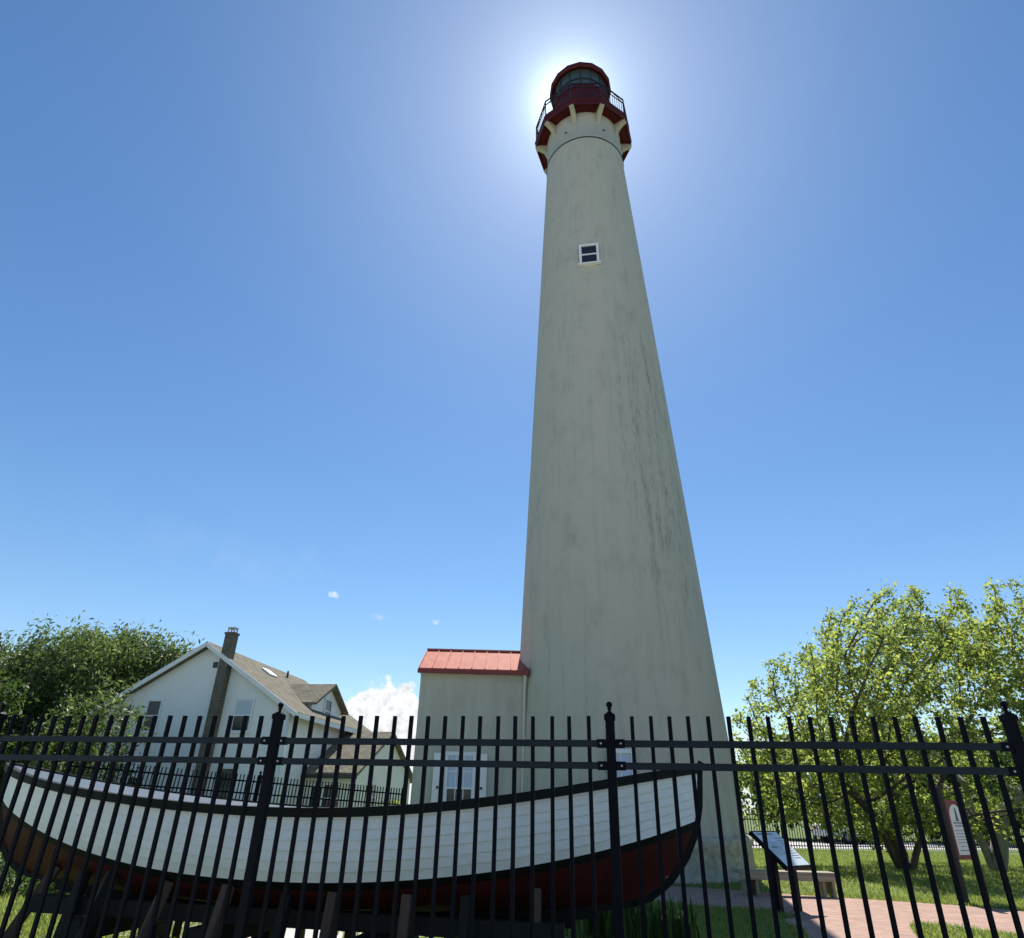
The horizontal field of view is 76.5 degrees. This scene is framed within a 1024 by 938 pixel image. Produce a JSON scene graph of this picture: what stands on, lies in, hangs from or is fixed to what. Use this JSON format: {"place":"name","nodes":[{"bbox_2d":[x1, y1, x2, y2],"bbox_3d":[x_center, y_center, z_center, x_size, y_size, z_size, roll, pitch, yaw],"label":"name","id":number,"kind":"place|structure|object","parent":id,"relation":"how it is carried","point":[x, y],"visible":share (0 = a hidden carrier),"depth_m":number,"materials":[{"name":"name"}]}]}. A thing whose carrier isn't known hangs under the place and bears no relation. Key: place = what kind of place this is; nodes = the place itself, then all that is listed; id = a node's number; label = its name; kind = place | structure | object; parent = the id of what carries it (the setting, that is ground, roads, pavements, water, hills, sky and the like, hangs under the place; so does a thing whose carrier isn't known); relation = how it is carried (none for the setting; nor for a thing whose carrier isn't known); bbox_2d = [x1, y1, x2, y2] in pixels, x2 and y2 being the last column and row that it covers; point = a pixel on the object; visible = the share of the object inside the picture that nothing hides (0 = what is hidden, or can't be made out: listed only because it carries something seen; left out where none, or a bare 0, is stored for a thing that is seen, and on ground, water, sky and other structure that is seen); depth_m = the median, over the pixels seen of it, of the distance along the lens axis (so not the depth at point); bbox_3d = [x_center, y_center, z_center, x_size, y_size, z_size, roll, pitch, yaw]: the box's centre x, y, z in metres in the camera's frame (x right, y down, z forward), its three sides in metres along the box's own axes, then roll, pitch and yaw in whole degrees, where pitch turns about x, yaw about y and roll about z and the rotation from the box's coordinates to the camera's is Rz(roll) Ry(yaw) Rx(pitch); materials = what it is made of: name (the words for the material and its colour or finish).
{"place":"outdoors","nodes":[
{"label":"outdoors","id":0,"kind":"place"},
{"bbox_2d":[120,922,424,937],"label":"pavement","id":1,"kind":"structure","parent":0,"point":[290,933],"depth_m":7.66,"materials":[{"name":"concrete"}]},
{"bbox_2d":[0,815,1023,937],"bbox_3d":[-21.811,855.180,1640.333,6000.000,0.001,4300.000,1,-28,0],"label":"lawn","id":2,"kind":"structure","parent":0,"point":[1014,852],"depth_m":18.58,"materials":[{"name":"green plant"}]},
{"bbox_2d":[0,663,39,789],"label":"broadleaf tree","id":3,"kind":"object","parent":2,"relation":"on","point":[8,697],"visible":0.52,"depth_m":24.40,"materials":[{"name":"green plant"}]},
{"bbox_2d":[0,850,52,897],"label":"shrub","id":4,"kind":"object","parent":2,"relation":"on","point":[11,871],"visible":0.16,"depth_m":10.09,"materials":[{"name":"green plant"}]},
{"bbox_2d":[18,877,69,896],"bbox_3d":[-6.760,6.532,10.374,1.585,0.800,1.573,-9,-29,18],"label":"shrub","id":5,"kind":"object","parent":2,"relation":"on","point":[23,890],"visible":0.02,"depth_m":9.90,"materials":[{"name":"green plant"}]},
{"bbox_2d":[14,678,149,783],"bbox_3d":[-14.849,9.863,22.482,3.907,5.367,3.475,1,-28,0],"label":"broadleaf tree","id":6,"kind":"object","parent":2,"relation":"on","point":[101,725],"visible":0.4,"depth_m":22.63,"materials":[{"name":"green plant"}]},
{"bbox_2d":[0,610,204,786],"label":"broadleaf tree","id":7,"kind":"object","parent":2,"relation":"on","point":[88,658],"visible":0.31,"depth_m":29.41,"materials":[{"name":"green plant"}]},
{"bbox_2d":[69,761,402,806],"bbox_3d":[-6.674,8.944,16.592,8.792,2.256,0.070,24,-35,-32],"label":"yard fence","id":8,"kind":"object","parent":2,"relation":"on","point":[257,788],"visible":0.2,"depth_m":16.88,"materials":[{"name":"black metal"}]},
{"bbox_2d":[89,627,412,806],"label":"white house","id":9,"kind":"structure","parent":2,"relation":"on","point":[207,681],"depth_m":26.55,"materials":[{"name":"white wood"}]},
{"bbox_2d":[126,775,145,786],"bbox_3d":[-14.732,12.560,25.167,0.800,1.260,0.050,-3,-28,9],"label":"window","id":10,"kind":"structure","parent":9,"relation":"in","point":[131,781],"depth_m":25.39,"materials":[{"name":"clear glass"}]},
{"bbox_2d":[140,699,163,732],"bbox_3d":[-14.673,10.044,26.444,0.840,1.315,0.110,-3,-28,9],"label":"window","id":11,"kind":"structure","parent":9,"relation":"in","point":[153,707],"depth_m":26.54,"materials":[{"name":"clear glass"}]},
{"bbox_2d":[212,764,238,798],"bbox_3d":[-10.958,12.394,24.565,0.850,2.270,0.066,-3,-28,9],"label":"window","id":12,"kind":"structure","parent":9,"relation":"in","point":[227,768],"depth_m":24.85,"materials":[{"name":"glass"}]},
{"bbox_2d":[230,698,255,732],"bbox_3d":[-10.743,9.806,25.861,0.980,1.315,0.110,-3,-28,9],"label":"window","id":13,"kind":"structure","parent":9,"relation":"in","point":[242,706],"depth_m":25.92,"materials":[{"name":"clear glass"}]},
{"bbox_2d":[3,865,570,937],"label":"boat cradle","id":14,"kind":"object","parent":2,"relation":"on","point":[542,929],"visible":0.38,"depth_m":5.92,"materials":[{"name":"brown wood"}]},
{"bbox_2d":[0,760,702,920],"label":"surf boat","id":15,"kind":"object","parent":14,"relation":"on","point":[629,865],"visible":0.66,"depth_m":5.91,"materials":[{"name":"white wood"}]},
{"bbox_2d":[410,648,528,803],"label":"annex building","id":16,"kind":"structure","parent":2,"relation":"on","point":[472,685],"depth_m":17.46,"materials":[{"name":"paint"}]},
{"bbox_2d":[443,751,475,800],"bbox_3d":[-1.347,8.118,16.586,0.800,1.660,0.050,1,-28,0],"label":"window","id":17,"kind":"structure","parent":16,"relation":"in","point":[450,773],"depth_m":16.66,"materials":[{"name":"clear glass"}]},
{"bbox_2d":[0,701,1023,937],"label":"metal fence","id":18,"kind":"object","parent":2,"relation":"on","point":[610,743],"visible":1,"depth_m":3.87,"materials":[{"name":"black metal"}]},
{"bbox_2d":[566,910,612,937],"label":"iris clump","id":19,"kind":"object","parent":2,"relation":"on","point":[587,926],"visible":0.12,"depth_m":7.80,"materials":[{"name":"green plant"}]},
{"bbox_2d":[599,898,674,937],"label":"iris clump","id":20,"kind":"object","parent":2,"relation":"on","point":[628,929],"visible":0.38,"depth_m":7.65,"materials":[{"name":"green plant"}]},
{"bbox_2d":[520,62,755,883],"bbox_3d":[3.157,-4.791,24.632,6.400,34.350,6.400,1,-27,0],"label":"lighthouse","id":21,"kind":"object","parent":2,"relation":"on","point":[613,612],"visible":0.88,"depth_m":19.09,"materials":[{"name":"paint"}]},
{"bbox_2d":[578,243,600,266],"bbox_3d":[2.827,-7.899,23.859,0.840,1.015,0.130,-4,-28,9],"label":"window","id":22,"kind":"structure","parent":21,"relation":"in","point":[588,253],"depth_m":23.87,"materials":[{"name":"clear glass"}]},
{"bbox_2d":[606,749,632,776],"bbox_3d":[2.541,7.213,14.969,0.676,1.428,0.063,-3,-28,8],"label":"window","id":23,"kind":"structure","parent":21,"relation":"in","point":[621,754],"depth_m":15.20,"materials":[{"name":"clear glass"}]},
{"bbox_2d":[628,892,699,937],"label":"iris clump","id":24,"kind":"object","parent":2,"relation":"on","point":[675,925],"visible":0.77,"depth_m":7.54,"materials":[{"name":"green plant"}]},
{"bbox_2d":[736,757,751,820],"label":"broadleaf tree","id":25,"kind":"object","parent":2,"relation":"on","point":[741,792],"visible":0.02,"depth_m":51.62,"materials":[{"name":"green plant"}]},
{"bbox_2d":[774,790,827,836],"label":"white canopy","id":26,"kind":"object","parent":2,"relation":"on","point":[806,805],"visible":0.04,"depth_m":41.14,"materials":[{"name":"white fabric"}]},
{"bbox_2d":[737,730,880,839],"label":"broadleaf tree","id":27,"kind":"object","parent":2,"relation":"on","point":[754,795],"visible":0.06,"depth_m":42.24,"materials":[{"name":"green plant"}]},
{"bbox_2d":[731,579,1023,869],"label":"broadleaf tree","id":28,"kind":"object","parent":2,"relation":"on","point":[814,689],"visible":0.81,"depth_m":19.08,"materials":[{"name":"green plant"}]},
{"bbox_2d":[743,812,1023,849],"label":"street fence","id":29,"kind":"object","parent":2,"relation":"on","point":[860,846],"visible":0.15,"depth_m":29.16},
{"bbox_2d":[832,729,979,834],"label":"broadleaf tree","id":30,"kind":"object","parent":2,"relation":"on","point":[916,788],"visible":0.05,"depth_m":41.92,"materials":[{"name":"green plant"}]},
{"bbox_2d":[862,576,1023,870],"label":"broadleaf tree","id":31,"kind":"object","parent":2,"relation":"on","point":[999,609],"visible":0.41,"depth_m":21.72,"materials":[{"name":"green plant"}]},
{"bbox_2d":[893,721,1019,841],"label":"broadleaf tree","id":32,"kind":"object","parent":2,"relation":"on","point":[1001,762],"visible":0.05,"depth_m":43.06,"materials":[{"name":"green plant"}]},
{"bbox_2d":[907,778,1011,842],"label":"broadleaf tree","id":33,"kind":"object","parent":2,"relation":"on","point":[996,792],"visible":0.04,"depth_m":40.53,"materials":[{"name":"green plant"}]},
{"bbox_2d":[936,787,990,903],"bbox_3d":[8.581,7.148,12.403,0.780,1.925,0.100,16,-31,-25],"label":"park sign","id":34,"kind":"object","parent":2,"relation":"on","point":[955,831],"visible":0.75,"depth_m":12.39,"materials":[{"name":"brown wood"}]},
{"bbox_2d":[980,725,1023,830],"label":"broadleaf tree","id":35,"kind":"object","parent":2,"relation":"on","point":[1005,740],"visible":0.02,"depth_m":46.08,"materials":[{"name":"green plant"}]},
{"bbox_2d":[991,783,1023,841],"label":"broadleaf tree","id":36,"kind":"object","parent":2,"relation":"on","point":[1020,813],"visible":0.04,"depth_m":42.23,"materials":[{"name":"green plant"}]},
{"bbox_2d":[0,0,1023,813],"label":"sky","id":37,"kind":"structure","parent":0,"point":[271,270],"materials":[{"name":"blue"}]},
{"bbox_2d":[653,886,1023,937],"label":"path","id":38,"kind":"structure","parent":0,"point":[977,917],"depth_m":10.49,"materials":[{"name":"brick"}]},
{"bbox_2d":[749,831,810,913],"bbox_3d":[4.395,6.519,10.533,0.760,1.125,0.616,22,-34,-33],"label":"info panel","id":39,"kind":"object","parent":38,"relation":"on","point":[777,851],"visible":0.73,"depth_m":10.48,"materials":[{"name":"grey"}]},
{"bbox_2d":[733,869,836,897],"bbox_3d":[5.249,7.938,12.447,1.840,0.415,0.415,1,-28,1],"label":"wooden bench","id":40,"kind":"object","parent":38,"relation":"on","point":[826,880],"visible":0.81,"depth_m":12.34,"materials":[{"name":"wood"}]},
{"bbox_2d":[812,815,882,843],"bbox_3d":[19.482,20.570,37.129,4.440,1.450,1.800,11,-29,-18],"label":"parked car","id":41,"kind":"object","parent":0,"point":[834,834],"visible":0.15,"depth_m":36.61,"materials":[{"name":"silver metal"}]},
{"bbox_2d":[752,841,1017,849],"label":"road","id":42,"kind":"structure","parent":0,"point":[755,843],"depth_m":34.47,"materials":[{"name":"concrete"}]}
]}

